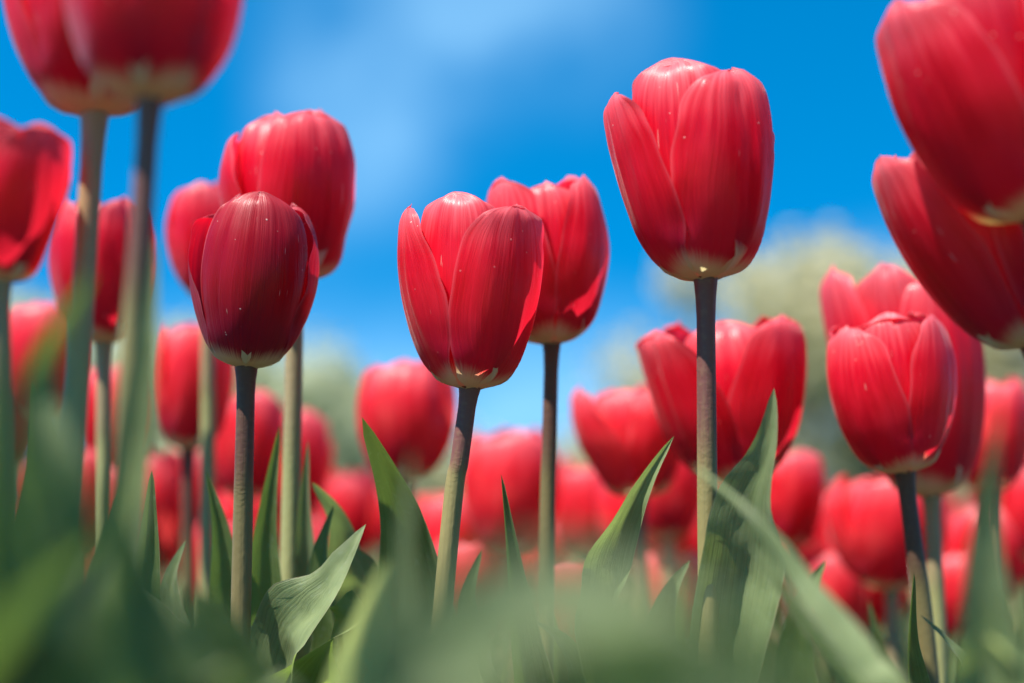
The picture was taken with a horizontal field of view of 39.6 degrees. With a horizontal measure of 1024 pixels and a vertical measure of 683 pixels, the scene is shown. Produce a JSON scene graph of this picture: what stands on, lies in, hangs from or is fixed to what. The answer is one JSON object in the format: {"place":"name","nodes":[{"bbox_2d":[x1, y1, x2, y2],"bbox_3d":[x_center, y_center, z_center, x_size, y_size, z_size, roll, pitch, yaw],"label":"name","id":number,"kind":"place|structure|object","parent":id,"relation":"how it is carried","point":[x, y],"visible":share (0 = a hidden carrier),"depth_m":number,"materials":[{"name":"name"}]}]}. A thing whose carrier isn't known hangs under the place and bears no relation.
{"place":"outdoors","nodes":[
{"label":"outdoors","id":0,"kind":"place"},
{"bbox_2d":[0,0,1023,476],"label":"sky","id":1,"kind":"structure","parent":0,"point":[433,99],"materials":[{"name":"blue"}]},
{"bbox_2d":[178,551,911,595],"bbox_3d":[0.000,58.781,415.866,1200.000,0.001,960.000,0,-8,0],"label":"ground","id":2,"kind":"structure","parent":0,"point":[179,588],"depth_m":10.81,"materials":[{"name":"green plant"}]},
{"bbox_2d":[10,282,173,477],"bbox_3d":[-5.700,1.032,17.728,3.937,3.569,3.614,6,-10,-36],"label":"tree","id":3,"kind":"object","parent":2,"relation":"on","point":[157,434],"visible":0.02,"depth_m":17.69,"materials":[{"name":"green plant"}]},
{"bbox_2d":[91,314,303,429],"bbox_3d":[-4.365,1.317,19.872,3.919,3.602,3.413,6,-10,-37],"label":"tree","id":4,"kind":"object","parent":2,"relation":"on","point":[187,320],"depth_m":19.47,"materials":[{"name":"green plant"}]},
{"bbox_2d":[152,327,432,498],"bbox_3d":[-2.627,1.298,17.008,3.363,2.843,2.638,-4,-9,24],"label":"tree","id":5,"kind":"object","parent":2,"relation":"on","point":[333,403],"visible":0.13,"depth_m":16.41,"materials":[{"name":"green plant"}]},
{"bbox_2d":[325,370,472,499],"bbox_3d":[-2.216,1.916,21.729,3.335,2.932,3.346,0,-8,0],"label":"tree","id":6,"kind":"object","parent":2,"relation":"on","point":[438,478],"visible":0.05,"depth_m":21.20,"materials":[{"name":"green plant"}]},
{"bbox_2d":[433,432,557,486],"bbox_3d":[-0.231,2.856,26.013,3.830,2.432,3.049,0,-8,0],"label":"tree","id":7,"kind":"object","parent":2,"relation":"on","point":[450,453],"depth_m":26.30,"materials":[{"name":"green plant"}]},
{"bbox_2d":[573,221,887,487],"bbox_3d":[3.066,0.659,16.941,4.073,4.088,3.953,7,-11,-42],"label":"tree","id":8,"kind":"object","parent":2,"relation":"on","point":[802,308],"visible":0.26,"depth_m":15.77,"materials":[{"name":"green plant"}]},
{"bbox_2d":[739,232,1023,504],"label":"tree","id":9,"kind":"object","parent":2,"relation":"on","point":[834,432],"visible":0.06,"depth_m":17.77,"materials":[{"name":"green plant"}]},
{"bbox_2d":[913,275,1023,507],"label":"tree","id":10,"kind":"object","parent":2,"relation":"on","point":[966,499],"visible":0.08,"depth_m":16.67,"materials":[{"name":"green plant"}]},
{"bbox_2d":[557,424,589,467],"bbox_3d":[1.981,2.597,25.945,4.091,2.756,3.229,5,-9,-31],"label":"tree","id":11,"kind":"object","parent":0,"point":[574,454],"visible":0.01,"depth_m":25.33,"materials":[{"name":"green plant"}]},
{"bbox_2d":[1017,559,1023,682],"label":"tulip","id":12,"kind":"object","parent":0,"point":[1021,581],"visible":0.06,"depth_m":1.23,"materials":[{"name":"red plant"}]},
{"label":"flower bed","id":13,"kind":"structure","parent":0,"visible":0},
{"bbox_2d":[15,406,24,465],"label":"tulip","id":14,"kind":"object","parent":13,"relation":"on","point":[20,431],"visible":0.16,"depth_m":0.85,"materials":[{"name":"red plant"}]},
{"bbox_2d":[16,470,23,498],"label":"tulip","id":15,"kind":"object","parent":13,"relation":"on","point":[19,479],"visible":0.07,"depth_m":1.52,"materials":[{"name":"red plant"}]},
{"bbox_2d":[0,117,71,515],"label":"tulip","id":16,"kind":"object","parent":13,"relation":"on","point":[35,168],"visible":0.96,"depth_m":0.44,"materials":[{"name":"red plant"}]},
{"bbox_2d":[10,301,68,413],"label":"tulip","id":17,"kind":"object","parent":13,"relation":"on","point":[31,324],"visible":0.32,"depth_m":0.84,"materials":[{"name":"red plant"}]},
{"bbox_2d":[3,0,135,595],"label":"tulip","id":18,"kind":"object","parent":13,"relation":"on","point":[62,79],"visible":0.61,"depth_m":0.47,"materials":[{"name":"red plant"}]},
{"bbox_2d":[85,448,95,541],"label":"tulip","id":19,"kind":"object","parent":13,"relation":"on","point":[90,466],"visible":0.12,"depth_m":0.97,"materials":[{"name":"red plant"}]},
{"bbox_2d":[48,196,153,540],"bbox_3d":[-0.212,0.173,0.730,0.110,0.502,0.084,-5,-9,31],"label":"tulip","id":20,"kind":"object","parent":13,"relation":"on","point":[113,237],"visible":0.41,"depth_m":0.73,"materials":[{"name":"red plant"}]},
{"bbox_2d":[0,273,236,682],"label":"tulip plant","id":21,"kind":"object","parent":13,"relation":"on","point":[58,624],"visible":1,"depth_m":0.27,"materials":[{"name":"green plant"}]},
{"bbox_2d":[86,366,179,575],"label":"tulip","id":22,"kind":"object","parent":13,"relation":"on","point":[91,433],"visible":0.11,"depth_m":0.98,"materials":[{"name":"red plant"}]},
{"bbox_2d":[64,0,242,460],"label":"tulip","id":23,"kind":"object","parent":13,"relation":"on","point":[151,58],"visible":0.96,"depth_m":0.39,"materials":[{"name":"red plant"}]},
{"bbox_2d":[149,447,181,507],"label":"tulip","id":24,"kind":"object","parent":13,"relation":"on","point":[169,460],"visible":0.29,"depth_m":0.99,"materials":[{"name":"red plant"}]},
{"bbox_2d":[156,470,181,568],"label":"tulip","id":25,"kind":"object","parent":13,"relation":"on","point":[169,513],"visible":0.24,"depth_m":0.98,"materials":[{"name":"red plant"}]},
{"bbox_2d":[160,538,178,579],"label":"tulip","id":26,"kind":"object","parent":13,"relation":"on","point":[162,570],"visible":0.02,"depth_m":1.70,"materials":[{"name":"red plant"}]},
{"bbox_2d":[165,558,180,576],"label":"tulip","id":27,"kind":"object","parent":13,"relation":"on","point":[169,561],"visible":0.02,"depth_m":2.06,"materials":[{"name":"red plant"}]},
{"bbox_2d":[170,539,180,564],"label":"tulip","id":28,"kind":"object","parent":13,"relation":"on","point":[178,545],"visible":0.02,"depth_m":1.90,"materials":[{"name":"red plant"}]},
{"bbox_2d":[165,181,220,614],"bbox_3d":[-0.162,0.171,0.799,0.093,0.524,0.110,0,-8,0],"label":"tulip","id":29,"kind":"object","parent":13,"relation":"on","point":[189,206],"visible":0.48,"depth_m":0.79,"materials":[{"name":"red plant"}]},
{"bbox_2d":[154,322,234,601],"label":"tulip","id":30,"kind":"object","parent":13,"relation":"on","point":[177,399],"visible":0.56,"depth_m":0.85,"materials":[{"name":"red plant"}]},
{"bbox_2d":[99,234,298,682],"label":"tulip plant","id":31,"kind":"object","parent":13,"relation":"on","point":[218,631],"visible":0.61,"depth_m":0.38,"materials":[{"name":"green plant"}]},
{"bbox_2d":[177,450,222,539],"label":"tulip","id":32,"kind":"object","parent":13,"relation":"on","point":[197,488],"visible":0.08,"depth_m":1.13,"materials":[{"name":"red plant"}]},
{"bbox_2d":[195,510,254,589],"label":"tulip","id":33,"kind":"object","parent":13,"relation":"on","point":[229,517],"visible":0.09,"depth_m":0.94,"materials":[{"name":"red plant"}]},
{"bbox_2d":[145,191,318,632],"bbox_3d":[-0.126,0.171,0.576,0.118,0.463,0.104,0,-8,0],"label":"tulip","id":34,"kind":"object","parent":13,"relation":"on","point":[253,264],"visible":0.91,"depth_m":0.57,"materials":[{"name":"red plant"}]},
{"bbox_2d":[215,389,283,498],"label":"tulip","id":35,"kind":"object","parent":13,"relation":"on","point":[269,418],"visible":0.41,"depth_m":0.96,"materials":[{"name":"red plant"}]},
{"bbox_2d":[219,491,280,558],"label":"tulip","id":36,"kind":"object","parent":13,"relation":"on","point":[226,501],"visible":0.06,"depth_m":1.03,"materials":[{"name":"red plant"}]},
{"bbox_2d":[219,109,365,682],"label":"tulip","id":37,"kind":"object","parent":13,"relation":"on","point":[305,162],"visible":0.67,"depth_m":0.64,"materials":[{"name":"red plant"}]},
{"bbox_2d":[277,408,332,515],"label":"tulip","id":38,"kind":"object","parent":13,"relation":"on","point":[315,434],"visible":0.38,"depth_m":1.04,"materials":[{"name":"red plant"}]},
{"bbox_2d":[311,512,319,524],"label":"tulip","id":39,"kind":"object","parent":13,"relation":"on","point":[314,517],"visible":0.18,"depth_m":2.67,"materials":[{"name":"red plant"}]},
{"bbox_2d":[312,525,320,542],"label":"tulip","id":40,"kind":"object","parent":13,"relation":"on","point":[316,530],"visible":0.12,"depth_m":2.28,"materials":[{"name":"red plant"}]},
{"bbox_2d":[319,503,327,546],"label":"tulip","id":41,"kind":"object","parent":13,"relation":"on","point":[321,517],"visible":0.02,"depth_m":1.35,"materials":[{"name":"red plant"}]},
{"bbox_2d":[323,467,379,552],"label":"tulip","id":42,"kind":"object","parent":13,"relation":"on","point":[352,494],"visible":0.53,"depth_m":1.19,"materials":[{"name":"red plant"}]},
{"bbox_2d":[327,452,411,682],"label":"tulip plant","id":43,"kind":"object","parent":13,"relation":"on","point":[347,666],"visible":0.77,"depth_m":0.36,"materials":[{"name":"green plant"}]},
{"bbox_2d":[368,541,374,559],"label":"tulip","id":44,"kind":"object","parent":13,"relation":"on","point":[371,549],"depth_m":1.95,"materials":[{"name":"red plant"}]},
{"bbox_2d":[375,547,378,565],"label":"tulip","id":45,"kind":"object","parent":13,"relation":"on","point":[376,558],"visible":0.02,"depth_m":2.60,"materials":[{"name":"green plant"}]},
{"bbox_2d":[368,490,414,556],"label":"tulip","id":46,"kind":"object","parent":13,"relation":"on","point":[377,539],"visible":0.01,"depth_m":1.69,"materials":[{"name":"red plant"}]},
{"bbox_2d":[356,359,456,480],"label":"tulip","id":47,"kind":"object","parent":13,"relation":"on","point":[405,408],"visible":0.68,"depth_m":0.82,"materials":[{"name":"red plant"}]},
{"bbox_2d":[416,493,479,548],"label":"tulip","id":48,"kind":"object","parent":13,"relation":"on","point":[431,509],"visible":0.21,"depth_m":1.02,"materials":[{"name":"red plant"}]},
{"bbox_2d":[355,191,543,605],"bbox_3d":[-0.042,0.173,0.572,0.111,0.458,0.105,0,-8,0],"label":"tulip","id":49,"kind":"object","parent":13,"relation":"on","point":[470,270],"visible":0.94,"depth_m":0.56,"materials":[{"name":"red plant"}]},
{"bbox_2d":[435,544,497,571],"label":"tulip","id":50,"kind":"object","parent":13,"relation":"on","point":[465,559],"visible":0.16,"depth_m":0.98,"materials":[{"name":"red plant"}]},
{"bbox_2d":[463,426,560,678],"bbox_3d":[-0.013,0.258,0.976,0.131,0.401,0.095,0,-8,0],"label":"tulip","id":51,"kind":"object","parent":13,"relation":"on","point":[512,458],"visible":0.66,"depth_m":0.96,"materials":[{"name":"red plant"}]},
{"bbox_2d":[487,175,609,682],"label":"tulip","id":52,"kind":"object","parent":13,"relation":"on","point":[568,210],"visible":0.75,"depth_m":0.63,"materials":[{"name":"red plant"}]},
{"bbox_2d":[555,529,564,552],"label":"tulip","id":53,"kind":"object","parent":13,"relation":"on","point":[558,548],"visible":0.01,"depth_m":1.17,"materials":[{"name":"red plant"}]},
{"bbox_2d":[559,458,578,466],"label":"tulip","id":54,"kind":"object","parent":13,"relation":"on","point":[563,460],"visible":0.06,"depth_m":1.74,"materials":[{"name":"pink plant"}]},
{"bbox_2d":[555,461,599,554],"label":"tulip","id":55,"kind":"object","parent":13,"relation":"on","point":[577,528],"visible":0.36,"depth_m":1.10,"materials":[{"name":"red plant"}]},
{"bbox_2d":[363,552,862,682],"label":"tulip plant","id":56,"kind":"object","parent":13,"relation":"on","point":[492,620],"visible":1,"depth_m":0.16,"materials":[{"name":"green plant"}]},
{"bbox_2d":[570,384,680,573],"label":"tulip","id":57,"kind":"object","parent":13,"relation":"on","point":[621,439],"visible":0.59,"depth_m":0.80,"materials":[{"name":"red plant"}]},
{"bbox_2d":[596,480,687,593],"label":"tulip","id":58,"kind":"object","parent":13,"relation":"on","point":[608,505],"visible":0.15,"depth_m":1.01,"materials":[{"name":"red plant"}]},
{"bbox_2d":[646,463,696,583],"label":"tulip","id":59,"kind":"object","parent":13,"relation":"on","point":[671,516],"visible":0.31,"depth_m":0.96,"materials":[{"name":"red plant"}]},
{"bbox_2d":[647,553,697,599],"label":"tulip","id":60,"kind":"object","parent":13,"relation":"on","point":[654,569],"visible":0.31,"depth_m":0.98,"materials":[{"name":"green plant"}]},
{"bbox_2d":[580,58,774,677],"bbox_3d":[0.061,0.148,0.565,0.079,0.505,0.146,3,-9,-20],"label":"tulip","id":61,"kind":"object","parent":13,"relation":"on","point":[690,143],"visible":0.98,"depth_m":0.54,"materials":[{"name":"red plant"}]},
{"bbox_2d":[674,522,697,556],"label":"tulip","id":62,"kind":"object","parent":13,"relation":"on","point":[684,546],"visible":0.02,"depth_m":1.03,"materials":[{"name":"red plant"}]},
{"bbox_2d":[636,314,825,646],"bbox_3d":[0.108,0.192,0.621,0.109,0.434,0.223,0,-8,0],"label":"tulip","id":63,"kind":"object","parent":13,"relation":"on","point":[761,369],"visible":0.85,"depth_m":0.67,"materials":[{"name":"red plant"}]},
{"bbox_2d":[773,581,783,628],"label":"tulip","id":64,"kind":"object","parent":13,"relation":"on","point":[781,603],"visible":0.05,"depth_m":1.32,"materials":[{"name":"green plant"}]},
{"bbox_2d":[774,607,783,633],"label":"tulip","id":65,"kind":"object","parent":13,"relation":"on","point":[779,622],"visible":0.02,"depth_m":1.68,"materials":[{"name":"green plant"}]},
{"bbox_2d":[770,449,825,623],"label":"tulip","id":66,"kind":"object","parent":13,"relation":"on","point":[798,486],"visible":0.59,"depth_m":0.93,"materials":[{"name":"red plant"}]},
{"bbox_2d":[695,466,904,682],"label":"tulip plant","id":67,"kind":"object","parent":13,"relation":"on","point":[830,626],"visible":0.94,"depth_m":0.40,"materials":[{"name":"green plant"}]},
{"bbox_2d":[796,543,815,647],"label":"tulip","id":68,"kind":"object","parent":13,"relation":"on","point":[804,552],"visible":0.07,"depth_m":1.21,"materials":[{"name":"red plant"}]},
{"bbox_2d":[810,486,830,553],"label":"tulip","id":69,"kind":"object","parent":13,"relation":"on","point":[818,542],"visible":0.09,"depth_m":1.09,"materials":[{"name":"red plant"}]},
{"bbox_2d":[799,551,867,643],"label":"tulip","id":70,"kind":"object","parent":13,"relation":"on","point":[843,587],"visible":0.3,"depth_m":0.93,"materials":[{"name":"red plant"}]},
{"bbox_2d":[772,534,910,639],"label":"tulip","id":71,"kind":"object","parent":13,"relation":"on","point":[876,598],"visible":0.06,"depth_m":0.98,"materials":[{"name":"red plant"}]},
{"bbox_2d":[826,474,948,670],"bbox_3d":[0.239,0.260,0.870,0.086,0.367,0.115,7,-11,-42],"label":"tulip","id":72,"kind":"object","parent":13,"relation":"on","point":[864,525],"visible":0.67,"depth_m":0.86,"materials":[{"name":"red plant"}]},
{"bbox_2d":[826,311,959,682],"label":"tulip","id":73,"kind":"object","parent":13,"relation":"on","point":[892,381],"visible":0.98,"depth_m":0.62,"materials":[{"name":"red plant"}]},
{"bbox_2d":[820,262,985,682],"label":"tulip","id":74,"kind":"object","parent":13,"relation":"on","point":[881,288],"visible":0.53,"depth_m":0.71,"materials":[{"name":"red plant"}]},
{"bbox_2d":[898,591,910,678],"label":"tulip","id":75,"kind":"object","parent":13,"relation":"on","point":[903,616],"visible":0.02,"depth_m":1.70,"materials":[{"name":"green plant"}]},
{"bbox_2d":[880,550,966,674],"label":"tulip","id":76,"kind":"object","parent":13,"relation":"on","point":[954,567],"visible":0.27,"depth_m":0.99,"materials":[{"name":"red plant"}]},
{"bbox_2d":[872,152,1023,356],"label":"tulip","id":77,"kind":"object","parent":13,"relation":"on","point":[967,271],"visible":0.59,"depth_m":0.49,"materials":[{"name":"red plant"}]},
{"bbox_2d":[943,492,952,515],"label":"tulip","id":78,"kind":"object","parent":13,"relation":"on","point":[948,497],"visible":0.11,"depth_m":1.93,"materials":[{"name":"red plant"}]},
{"bbox_2d":[947,644,951,682],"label":"tulip","id":79,"kind":"object","parent":13,"relation":"on","point":[949,649],"depth_m":2.07,"materials":[{"name":"green plant"}]},
{"bbox_2d":[876,0,1023,229],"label":"tulip","id":80,"kind":"object","parent":13,"relation":"on","point":[953,72],"visible":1,"depth_m":0.45,"materials":[{"name":"red plant"}]},
{"bbox_2d":[883,506,1023,682],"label":"tulip","id":81,"kind":"object","parent":13,"relation":"on","point":[959,533],"visible":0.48,"depth_m":1.00,"materials":[{"name":"red plant"}]},
{"bbox_2d":[952,507,965,514],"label":"tulip","id":82,"kind":"object","parent":13,"relation":"on","point":[955,509],"visible":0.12,"depth_m":3.51,"materials":[{"name":"red plant"}]},
{"bbox_2d":[898,514,1023,678],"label":"tulip","id":83,"kind":"object","parent":13,"relation":"on","point":[903,644],"visible":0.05,"depth_m":1.57,"materials":[{"name":"green plant"}]},
{"bbox_2d":[906,377,1023,626],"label":"tulip","id":84,"kind":"object","parent":13,"relation":"on","point":[1011,467],"visible":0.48,"depth_m":0.88,"materials":[{"name":"red plant"}]},
{"bbox_2d":[970,487,979,502],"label":"tulip","id":85,"kind":"object","parent":13,"relation":"on","point":[975,493],"visible":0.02,"depth_m":1.70,"materials":[{"name":"plant"}]},
{"bbox_2d":[951,394,1023,682],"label":"tulip plant","id":86,"kind":"object","parent":13,"relation":"on","point":[991,649],"visible":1,"depth_m":0.36,"materials":[{"name":"green plant"}]},
{"bbox_2d":[976,502,1022,642],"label":"tulip","id":87,"kind":"object","parent":13,"relation":"on","point":[1020,636],"visible":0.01,"depth_m":1.91,"materials":[{"name":"red plant"}]},
{"bbox_2d":[999,471,1023,557],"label":"tulip","id":88,"kind":"object","parent":13,"relation":"on","point":[1011,502],"visible":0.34,"depth_m":0.99,"materials":[{"name":"red plant"}]},
{"bbox_2d":[1015,586,1021,631],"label":"tulip","id":89,"kind":"object","parent":13,"relation":"on","point":[1016,593],"visible":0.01,"depth_m":2.51,"materials":[{"name":"green plant"}]},
{"bbox_2d":[1018,588,1021,628],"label":"tulip","id":90,"kind":"object","parent":13,"relation":"on","point":[1019,612],"visible":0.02,"depth_m":2.86,"materials":[{"name":"green plant"}]},
{"bbox_2d":[1020,586,1023,643],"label":"tulip","id":91,"kind":"object","parent":13,"relation":"on","point":[1022,600],"visible":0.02,"depth_m":1.60,"materials":[{"name":"green plant"}]}
]}

